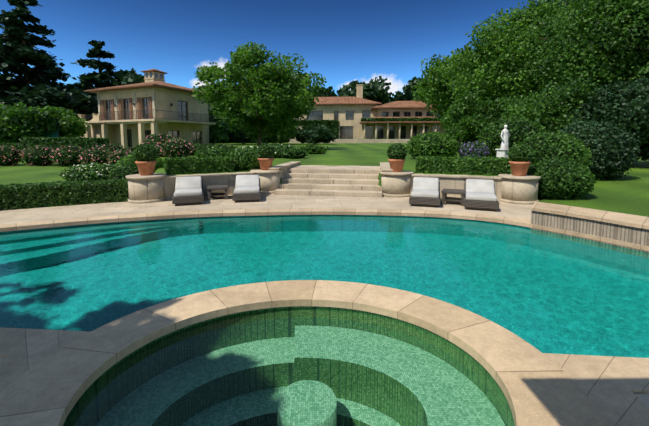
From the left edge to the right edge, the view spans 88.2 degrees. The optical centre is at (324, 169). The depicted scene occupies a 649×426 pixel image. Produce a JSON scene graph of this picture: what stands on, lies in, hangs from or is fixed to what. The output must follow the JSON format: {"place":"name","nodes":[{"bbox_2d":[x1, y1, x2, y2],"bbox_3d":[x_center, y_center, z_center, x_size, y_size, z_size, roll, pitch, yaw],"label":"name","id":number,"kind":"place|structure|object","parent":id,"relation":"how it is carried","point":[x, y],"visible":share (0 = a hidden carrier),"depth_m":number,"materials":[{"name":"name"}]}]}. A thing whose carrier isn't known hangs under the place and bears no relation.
{"place":"outdoors","nodes":[
{"label":"outdoors","id":0,"kind":"place"},
{"bbox_2d":[77,114,97,120],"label":"guest house parapet","id":1,"kind":"structure","parent":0,"point":[82,115],"depth_m":41.16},
{"bbox_2d":[144,71,164,81],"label":"cupola","id":2,"kind":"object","parent":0,"point":[151,76],"depth_m":41.65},
{"bbox_2d":[163,156,234,174],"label":"hedge wall","id":3,"kind":"structure","parent":0,"point":[224,164],"depth_m":10.57,"materials":[{"name":"green plant"}]},
{"bbox_2d":[0,0,544,97],"label":"sky","id":4,"kind":"structure","parent":0,"point":[345,42],"materials":[{"name":"blue"}]},
{"bbox_2d":[67,308,513,425],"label":"spa water","id":5,"kind":"structure","parent":0,"point":[294,370],"depth_m":2.62,"materials":[{"name":"green liquid"}]},
{"bbox_2d":[0,141,648,216],"bbox_3d":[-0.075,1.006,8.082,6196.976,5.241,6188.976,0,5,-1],"label":"terrain","id":6,"kind":"structure","parent":0,"point":[628,193],"depth_m":13.83,"materials":[{"name":"green plant"}]},
{"bbox_2d":[0,142,20,150],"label":"tall hedge","id":7,"kind":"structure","parent":6,"relation":"on","point":[15,145],"depth_m":24.66,"materials":[{"name":"green plant"}]},
{"bbox_2d":[0,145,20,165],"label":"rose shrub","id":8,"kind":"object","parent":6,"relation":"on","point":[17,157],"depth_m":19.36,"materials":[{"name":"green plant"}]},
{"bbox_2d":[0,102,58,142],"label":"low tree","id":9,"kind":"object","parent":6,"relation":"on","point":[17,123],"visible":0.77,"depth_m":28.06,"materials":[{"name":"green plant"}]},
{"bbox_2d":[18,145,55,165],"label":"rose shrub","id":10,"kind":"object","parent":6,"relation":"on","point":[36,152],"depth_m":19.37,"materials":[{"name":"green plant"}]},
{"bbox_2d":[0,0,97,119],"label":"cedar tree","id":11,"kind":"object","parent":6,"relation":"on","point":[16,53],"depth_m":42.63,"materials":[{"name":"green plant"}]},
{"bbox_2d":[40,121,59,136],"bbox_3d":[-35.819,-3.014,31.077,23.672,3.248,0.086,0,5,4],"label":"tennis fence","id":12,"kind":"object","parent":6,"relation":"on","point":[55,134],"visible":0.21,"depth_m":30.33,"materials":[{"name":"green"}]},
{"bbox_2d":[29,105,89,137],"bbox_3d":[-26.544,-3.624,31.907,7.728,4.896,7.078,0,5,-1],"label":"low tree","id":13,"kind":"object","parent":6,"relation":"on","point":[71,124],"depth_m":31.32,"materials":[{"name":"green plant"}]},
{"bbox_2d":[19,137,108,160],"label":"tall hedge","id":14,"kind":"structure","parent":6,"relation":"on","point":[57,140],"depth_m":23.44,"materials":[{"name":"green plant"}]},
{"bbox_2d":[0,178,128,209],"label":"hedge","id":15,"kind":"object","parent":6,"relation":"on","point":[39,195],"depth_m":8.83,"materials":[{"name":"green plant"}]},
{"bbox_2d":[49,145,83,166],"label":"rose shrub","id":16,"kind":"object","parent":6,"relation":"on","point":[65,163],"depth_m":19.18,"materials":[{"name":"green plant"}]},
{"bbox_2d":[40,93,97,117],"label":"tree","id":17,"kind":"object","parent":6,"relation":"on","point":[88,110],"visible":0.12,"depth_m":45.87,"materials":[{"name":"green plant"}]},
{"bbox_2d":[59,162,114,181],"bbox_3d":[-8.757,0.140,12.855,2.478,0.852,1.681,0,5,-1],"label":"flower shrub","id":18,"kind":"object","parent":6,"relation":"on","point":[62,173],"depth_m":12.29,"materials":[{"name":"green plant"}]},
{"bbox_2d":[77,145,111,163],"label":"rose shrub","id":19,"kind":"object","parent":6,"relation":"on","point":[88,151],"depth_m":18.85,"materials":[{"name":"green plant"}]},
{"bbox_2d":[83,114,112,143],"bbox_3d":[-26.646,-4.320,38.636,6.856,3.655,2.110,2,5,24],"label":"guest house stair","id":20,"kind":"object","parent":6,"relation":"on","point":[96,131],"visible":0.12,"depth_m":36.85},
{"bbox_2d":[67,40,130,117],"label":"cedar tree","id":21,"kind":"object","parent":6,"relation":"on","point":[87,81],"depth_m":53.03,"materials":[{"name":"green plant"}]},
{"bbox_2d":[95,142,124,152],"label":"rose shrub","id":22,"kind":"object","parent":6,"relation":"on","point":[111,146],"depth_m":21.28,"materials":[{"name":"green plant"}]},
{"bbox_2d":[106,148,132,164],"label":"rose shrub","id":23,"kind":"object","parent":6,"relation":"on","point":[112,159],"depth_m":18.49,"materials":[{"name":"green plant"}]},
{"bbox_2d":[106,162,138,179],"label":"ball shrub","id":24,"kind":"object","parent":6,"relation":"on","point":[132,165],"depth_m":10.16,"materials":[{"name":"green plant"}]},
{"bbox_2d":[110,68,144,84],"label":"tree","id":25,"kind":"object","parent":6,"relation":"on","point":[132,76],"visible":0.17,"depth_m":55.13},
{"bbox_2d":[113,152,164,171],"bbox_3d":[-6.725,0.006,12.295,1.809,1.337,1.724,0,5,-1],"label":"pillar shrub","id":26,"kind":"object","parent":6,"relation":"on","point":[130,156],"depth_m":11.88,"materials":[{"name":"green plant"}]},
{"bbox_2d":[100,90,208,147],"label":"house walls","id":27,"kind":"structure","parent":6,"relation":"on","point":[163,100],"depth_m":36.62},
{"bbox_2d":[84,69,204,94],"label":"roof","id":28,"kind":"structure","parent":27,"relation":"on","point":[161,84],"depth_m":35.95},
{"bbox_2d":[85,119,215,148],"bbox_3d":[-19.520,-3.911,38.156,10.800,2.924,8.401,2,5,24],"label":"balcony colonnade","id":29,"kind":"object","parent":27,"relation":"attached to","point":[123,124],"depth_m":34.10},
{"bbox_2d":[99,103,214,122],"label":"guest house railings","id":30,"kind":"object","parent":29,"relation":"on","point":[147,115],"visible":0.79,"depth_m":34.12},
{"bbox_2d":[97,87,203,119],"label":"guest house trim","id":31,"kind":"structure","parent":27,"relation":"attached to","point":[134,91],"depth_m":35.70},
{"bbox_2d":[100,96,201,146],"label":"windows","id":32,"kind":"structure","parent":27,"relation":"in","point":[147,107],"depth_m":36.47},
{"bbox_2d":[141,132,173,144],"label":"rose shrub","id":33,"kind":"object","parent":6,"relation":"on","point":[159,139],"depth_m":20.66,"materials":[{"name":"green plant"}]},
{"bbox_2d":[145,143,169,156],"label":"rose shrub","id":34,"kind":"object","parent":6,"relation":"on","point":[154,144],"depth_m":18.09,"materials":[{"name":"green plant"}]},
{"bbox_2d":[160,137,195,157],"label":"rose shrub","id":35,"kind":"object","parent":6,"relation":"on","point":[183,145],"depth_m":17.38,"materials":[{"name":"green plant"}]},
{"bbox_2d":[192,143,215,154],"bbox_3d":[-7.823,-1.188,20.281,2.723,0.804,1.806,0,5,-1],"label":"shrub bed","id":36,"kind":"object","parent":6,"relation":"on","point":[196,144],"depth_m":19.84,"materials":[{"name":"green plant"}]},
{"bbox_2d":[194,147,233,156],"bbox_3d":[-5.465,-0.779,16.858,2.102,0.685,1.464,0,5,-1],"label":"shrub bed","id":37,"kind":"object","parent":6,"relation":"on","point":[224,150],"depth_m":16.39,"materials":[{"name":"green plant"}]},
{"bbox_2d":[208,100,228,122],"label":"tree","id":38,"kind":"object","parent":6,"relation":"on","point":[210,108],"visible":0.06,"depth_m":52.61,"materials":[{"name":"green plant"}]},
{"bbox_2d":[209,121,229,143],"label":"bush","id":39,"kind":"object","parent":6,"relation":"on","point":[217,133],"visible":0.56,"depth_m":41.67,"materials":[{"name":"green plant"}]},
{"bbox_2d":[211,144,239,149],"bbox_3d":[-6.353,-1.187,20.802,2.385,0.733,1.684,0,5,-1],"label":"shrub bed","id":40,"kind":"object","parent":6,"relation":"on","point":[225,147],"depth_m":20.39,"materials":[{"name":"green plant"}]},
{"bbox_2d":[226,148,260,170],"bbox_3d":[-2.712,-0.304,11.871,1.741,0.920,1.486,0,5,-1],"label":"box shrub","id":41,"kind":"object","parent":6,"relation":"on","point":[239,152],"depth_m":11.36,"materials":[{"name":"green plant"}]},
{"bbox_2d":[219,121,270,144],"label":"bush","id":42,"kind":"object","parent":6,"relation":"on","point":[238,136],"depth_m":43.61,"materials":[{"name":"green plant"}]},
{"bbox_2d":[234,145,276,155],"bbox_3d":[-3.661,-0.879,17.486,2.445,0.797,1.662,0,5,-1],"label":"shrub bed","id":43,"kind":"object","parent":6,"relation":"on","point":[235,149],"depth_m":17.21,"materials":[{"name":"green plant"}]},
{"bbox_2d":[192,41,326,145],"bbox_3d":[-4.946,-6.105,28.882,9.686,9.390,10.262,3,6,31],"label":"tree","id":44,"kind":"object","parent":6,"relation":"on","point":[256,72],"depth_m":26.93,"materials":[{"name":"green plant"}]},
{"bbox_2d":[0,215,528,232],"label":"tile","id":45,"kind":"object","parent":6,"relation":"in","point":[259,215],"depth_m":7.65,"materials":[{"name":"tile"}]},
{"bbox_2d":[0,280,607,425],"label":"spa","id":46,"kind":"object","parent":45,"relation":"in","point":[535,387],"visible":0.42,"depth_m":2.96,"materials":[{"name":"tile"}]},
{"bbox_2d":[277,380,336,425],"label":"hot tub pedestal","id":47,"kind":"object","parent":46,"relation":"in","point":[311,414],"depth_m":2.67,"materials":[{"name":"green tile"}]},
{"bbox_2d":[0,215,648,357],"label":"pool water","id":48,"kind":"structure","parent":45,"relation":"in","point":[546,292],"depth_m":4.74,"materials":[{"name":"teal liquid"}]},
{"bbox_2d":[0,208,648,425],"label":"pool coping","id":49,"kind":"object","parent":45,"relation":"on","point":[608,385],"visible":0.83,"depth_m":2.72,"materials":[{"name":"beige stone"}]},
{"bbox_2d":[264,125,297,143],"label":"bush","id":50,"kind":"object","parent":6,"relation":"on","point":[275,139],"visible":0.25,"depth_m":45.72,"materials":[{"name":"green plant"}]},
{"bbox_2d":[273,144,295,149],"bbox_3d":[-2.852,-1.254,21.371,2.410,0.759,1.641,0,5,-1],"label":"shrub bed","id":51,"kind":"object","parent":6,"relation":"on","point":[279,147],"depth_m":20.98,"materials":[{"name":"green plant"}]},
{"bbox_2d":[274,147,308,158],"bbox_3d":[-1.893,-0.843,17.925,2.119,0.685,1.455,0,5,-1],"label":"shrub bed","id":52,"kind":"object","parent":6,"relation":"on","point":[293,152],"depth_m":17.48,"materials":[{"name":"green plant"}]},
{"bbox_2d":[297,144,328,153],"bbox_3d":[-0.883,-1.329,22.437,2.451,0.767,1.641,0,5,-1],"label":"shrub bed","id":53,"kind":"object","parent":6,"relation":"on","point":[322,151],"depth_m":21.92,"materials":[{"name":"green plant"}]},
{"bbox_2d":[294,124,337,143],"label":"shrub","id":54,"kind":"object","parent":6,"relation":"on","point":[319,133],"depth_m":47.75,"materials":[{"name":"green plant"}]},
{"bbox_2d":[313,86,335,96],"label":"tree","id":55,"kind":"object","parent":6,"relation":"on","point":[326,92],"visible":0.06,"depth_m":103.28,"materials":[{"name":"green plant"}]},
{"bbox_2d":[0,194,648,407],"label":"pool deck","id":56,"kind":"structure","parent":6,"relation":"on","point":[274,201],"depth_m":8.61,"materials":[{"name":"stone"}]},
{"bbox_2d":[126,173,166,203],"bbox_3d":[-5.079,0.537,9.602,1.040,0.750,1.040,0,5,-1],"label":"stone pedestal","id":57,"kind":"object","parent":56,"relation":"on","point":[147,189],"depth_m":9.21,"materials":[{"name":"stone"}]},
{"bbox_2d":[135,161,156,175],"bbox_3d":[-5.079,-0.036,9.552,0.540,0.400,0.540,0,5,-1],"label":"pot","id":58,"kind":"object","parent":57,"relation":"on","point":[147,168],"visible":0.94,"depth_m":9.39,"materials":[{"name":"ceramic"}]},
{"bbox_2d":[133,143,158,161],"bbox_3d":[-5.076,-0.446,9.532,0.664,0.610,0.657,0,5,-1],"label":"potted box ball","id":59,"kind":"object","parent":58,"relation":"in","point":[148,147],"depth_m":9.33,"materials":[{"name":"green plant"}]},
{"bbox_2d":[172,176,203,205],"bbox_3d":[-3.835,0.578,9.461,0.780,0.653,1.360,-2,5,-21],"label":"sun lounger","id":60,"kind":"object","parent":56,"relation":"on","point":[188,190],"visible":0.98,"depth_m":8.99,"materials":[{"name":"fabric"}]},
{"bbox_2d":[207,185,227,199],"bbox_3d":[-3.165,0.683,9.946,0.590,0.360,0.590,-1,5,-16],"label":"side table","id":61,"kind":"object","parent":56,"relation":"on","point":[215,187],"visible":1,"depth_m":9.74,"materials":[{"name":"wicker"}]},
{"bbox_2d":[232,175,260,202],"bbox_3d":[-2.283,0.538,9.922,0.780,0.653,1.360,-1,5,-11],"label":"sun lounger","id":62,"kind":"object","parent":56,"relation":"on","point":[247,188],"visible":1,"depth_m":9.41,"materials":[{"name":"fabric"}]},
{"bbox_2d":[250,169,281,193],"bbox_3d":[-1.952,0.396,11.222,1.040,0.750,1.040,0,5,-1],"label":"stone pedestal","id":63,"kind":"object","parent":56,"relation":"on","point":[269,181],"depth_m":10.79,"materials":[{"name":"stone"}]},
{"bbox_2d":[258,158,273,169],"bbox_3d":[-1.952,-0.177,11.172,0.540,0.400,0.540,0,5,-1],"label":"pot","id":64,"kind":"object","parent":63,"relation":"on","point":[265,163],"visible":0.88,"depth_m":10.99,"materials":[{"name":"ceramic"}]},
{"bbox_2d":[256,143,275,157],"bbox_3d":[-1.948,-0.585,11.137,0.661,0.601,0.669,0,5,-1],"label":"potted box ball","id":65,"kind":"object","parent":64,"relation":"in","point":[265,153],"depth_m":10.94,"materials":[{"name":"green plant"}]},
{"bbox_2d":[274,165,382,196],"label":"garden steps","id":66,"kind":"structure","parent":56,"relation":"on","point":[324,180],"depth_m":11.24,"materials":[{"name":"stone"}]},
{"bbox_2d":[268,161,392,178],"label":"step cheek walls","id":67,"kind":"structure","parent":56,"relation":"on","point":[285,167],"depth_m":11.84,"materials":[{"name":"stone"}]},
{"bbox_2d":[163,172,502,200],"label":"retaining wall","id":68,"kind":"structure","parent":56,"relation":"on","point":[446,181],"depth_m":9.95,"materials":[{"name":"stone"}]},
{"bbox_2d":[380,171,413,196],"bbox_3d":[2.272,0.451,10.592,1.040,0.750,1.040,0,5,-1],"label":"stone pedestal","id":69,"kind":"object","parent":56,"relation":"on","point":[395,184],"depth_m":10.18,"materials":[{"name":"stone"}]},
{"bbox_2d":[388,159,405,171],"bbox_3d":[2.272,-0.122,10.542,0.540,0.400,0.540,0,5,-1],"label":"pot","id":70,"kind":"object","parent":69,"relation":"on","point":[396,165],"visible":0.88,"depth_m":10.36,"materials":[{"name":"ceramic"}]},
{"bbox_2d":[386,142,407,159],"bbox_3d":[2.268,-0.545,10.502,0.655,0.595,0.658,0,5,-1],"label":"potted box ball","id":71,"kind":"object","parent":70,"relation":"in","point":[403,150],"depth_m":10.33,"materials":[{"name":"green plant"}]},
{"bbox_2d":[409,177,440,207],"bbox_3d":[2.785,0.596,9.252,0.780,0.653,1.360,2,5,18],"label":"sun lounger","id":72,"kind":"object","parent":56,"relation":"on","point":[425,191],"visible":1,"depth_m":8.76,"materials":[{"name":"fabric"}]},
{"bbox_2d":[441,188,465,205],"bbox_3d":[3.523,0.753,9.139,0.590,0.360,0.590,2,5,25],"label":"side table","id":73,"kind":"object","parent":56,"relation":"on","point":[445,192],"visible":0.88,"depth_m":8.98,"materials":[{"name":"wicker"}]},
{"bbox_2d":[464,179,498,211],"bbox_3d":[4.081,0.637,8.783,0.780,0.653,1.360,2,5,22],"label":"sun lounger","id":74,"kind":"object","parent":56,"relation":"on","point":[480,194],"visible":0.92,"depth_m":8.32,"materials":[{"name":"fabric"}]},
{"bbox_2d":[498,174,540,204],"bbox_3d":[5.477,0.549,9.463,1.040,0.750,1.040,0,5,-1],"label":"stone pedestal","id":75,"kind":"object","parent":56,"relation":"on","point":[519,189],"depth_m":9.07,"materials":[{"name":"stone"}]},
{"bbox_2d":[509,161,530,175],"bbox_3d":[5.477,-0.024,9.413,0.540,0.400,0.540,0,5,-1],"label":"pot","id":76,"kind":"object","parent":75,"relation":"on","point":[519,168],"visible":0.94,"depth_m":9.25,"materials":[{"name":"ceramic"}]},
{"bbox_2d":[507,143,533,161],"bbox_3d":[5.471,-0.437,9.381,0.662,0.609,0.656,0,5,-1],"label":"potted box ball","id":77,"kind":"object","parent":76,"relation":"in","point":[516,149],"depth_m":9.20,"materials":[{"name":"green plant"}]},
{"bbox_2d":[294,104,376,138],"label":"house walls","id":78,"kind":"structure","parent":6,"relation":"on","point":[328,111],"depth_m":65.19,"materials":[{"name":"beige paint"}]},
{"bbox_2d":[295,111,369,138],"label":"house windows","id":79,"kind":"structure","parent":78,"relation":"in","point":[346,132],"depth_m":65.67,"materials":[{"name":"grey glass"}]},
{"bbox_2d":[310,97,381,105],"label":"house roof","id":80,"kind":"structure","parent":78,"relation":"on","point":[341,101],"depth_m":65.65,"materials":[{"name":"orange tile"}]},
{"bbox_2d":[356,84,362,98],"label":"house chimney","id":81,"kind":"object","parent":80,"relation":"on","point":[359,94],"visible":0.82,"depth_m":70.88,"materials":[{"name":"beige paint"}]},
{"bbox_2d":[360,101,442,123],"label":"roof","id":82,"kind":"structure","parent":78,"relation":"attached to","point":[407,104],"depth_m":61.88,"materials":[{"name":"ceramic"}]},
{"bbox_2d":[382,112,440,116],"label":"windows","id":83,"kind":"structure","parent":78,"relation":"attached to","point":[397,114],"depth_m":62.98,"materials":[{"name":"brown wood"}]},
{"bbox_2d":[288,139,411,142],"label":"terrace wall","id":84,"kind":"structure","parent":6,"relation":"on","point":[366,140],"depth_m":56.08,"materials":[{"name":"stone"}]},
{"bbox_2d":[336,76,394,104],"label":"tree","id":85,"kind":"object","parent":6,"relation":"on","point":[374,91],"visible":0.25,"depth_m":105.87,"materials":[{"name":"green plant"}]},
{"bbox_2d":[362,123,442,138],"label":"portico","id":86,"kind":"structure","parent":6,"relation":"on","point":[397,130],"depth_m":62.80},
{"bbox_2d":[393,76,419,101],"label":"tree","id":87,"kind":"object","parent":6,"relation":"on","point":[406,96],"visible":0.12,"depth_m":106.53,"materials":[{"name":"green plant"}]},
{"bbox_2d":[377,108,445,133],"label":"house wall","id":88,"kind":"structure","parent":6,"relation":"on","point":[402,111],"depth_m":62.67,"materials":[{"name":"beige paint"}]},
{"bbox_2d":[405,131,460,158],"bbox_3d":[5.354,-1.129,16.530,2.788,1.511,2.131,0,5,-1],"label":"green shrub","id":89,"kind":"object","parent":6,"relation":"on","point":[409,148],"depth_m":15.92,"materials":[{"name":"green plant"}]},
{"bbox_2d":[411,50,473,144],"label":"tree","id":90,"kind":"object","parent":6,"relation":"on","point":[434,91],"depth_m":40.24,"materials":[{"name":"green plant"}]},
{"bbox_2d":[458,141,489,156],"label":"lavender shrub","id":91,"kind":"object","parent":6,"relation":"on","point":[484,150],"depth_m":15.73,"materials":[{"name":"purple plant"}]},
{"bbox_2d":[439,90,512,144],"bbox_3d":[11.564,-3.589,26.205,5.133,4.870,5.328,0,5,-1],"label":"tree","id":92,"kind":"object","parent":6,"relation":"on","point":[461,122],"depth_m":24.97,"materials":[{"name":"green plant"}]},
{"bbox_2d":[495,125,509,158],"bbox_3d":[8.271,-1.197,15.393,0.558,1.690,0.558,-2,5,-21],"label":"garden statue","id":93,"kind":"object","parent":6,"relation":"on","point":[503,150],"visible":0.85,"depth_m":15.29,"materials":[{"name":"stone"}]},
{"bbox_2d":[476,116,546,156],"bbox_3d":[9.355,-1.480,16.663,3.380,2.331,2.570,0,5,-1],"label":"shrub","id":94,"kind":"object","parent":6,"relation":"on","point":[540,129],"depth_m":16.07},
{"bbox_2d":[441,0,587,104],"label":"tree","id":95,"kind":"object","parent":6,"relation":"on","point":[498,46],"depth_m":29.33,"materials":[{"name":"green plant"}]},
{"bbox_2d":[500,75,601,133],"bbox_3d":[13.902,-2.711,20.466,6.614,5.283,5.741,0,5,-1],"label":"tree","id":96,"kind":"object","parent":6,"relation":"on","point":[532,107],"depth_m":18.63,"materials":[{"name":"green plant"}]},
{"bbox_2d":[523,0,583,19],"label":"tree","id":97,"kind":"object","parent":6,"relation":"on","point":[565,3],"depth_m":42.38,"materials":[{"name":"green plant"}]},
{"bbox_2d":[518,129,591,168],"bbox_3d":[8.145,-0.395,12.154,2.611,2.137,2.406,0,5,-1],"label":"shrub","id":98,"kind":"object","parent":6,"relation":"on","point":[550,134],"depth_m":11.44,"materials":[{"name":"green plant"}]},
{"bbox_2d":[527,157,599,199],"bbox_3d":[6.650,0.264,9.623,1.882,1.250,1.858,0,5,-1],"label":"bush","id":99,"kind":"object","parent":6,"relation":"on","point":[579,169],"depth_m":9.05,"materials":[{"name":"green plant"}]},
{"bbox_2d":[513,0,648,99],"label":"tree","id":100,"kind":"object","parent":6,"relation":"on","point":[603,67],"depth_m":22.13,"materials":[{"name":"green plant"}]},
{"bbox_2d":[530,202,648,252],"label":"spillway wall","id":101,"kind":"structure","parent":6,"relation":"on","point":[630,228],"depth_m":6.09,"materials":[{"name":"stone"}]},
{"bbox_2d":[553,119,640,179],"bbox_3d":[10.418,-0.728,13.159,3.186,2.520,2.804,0,5,-1],"label":"shrub","id":102,"kind":"object","parent":6,"relation":"on","point":[628,160],"depth_m":12.27,"materials":[{"name":"green plant"}]},
{"bbox_2d":[565,78,648,166],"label":"tree","id":103,"kind":"object","parent":6,"relation":"on","point":[627,107],"depth_m":16.41,"materials":[{"name":"green plant"}]},
{"bbox_2d":[293,117,441,138],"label":"climbing vines","id":104,"kind":"object","parent":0,"point":[332,125],"visible":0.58,"depth_m":65.28,"materials":[{"name":"green plant"}]},
{"bbox_2d":[415,155,510,174],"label":"hedge wall","id":105,"kind":"structure","parent":0,"point":[423,162],"depth_m":10.25,"materials":[{"name":"green plant"}]}
]}

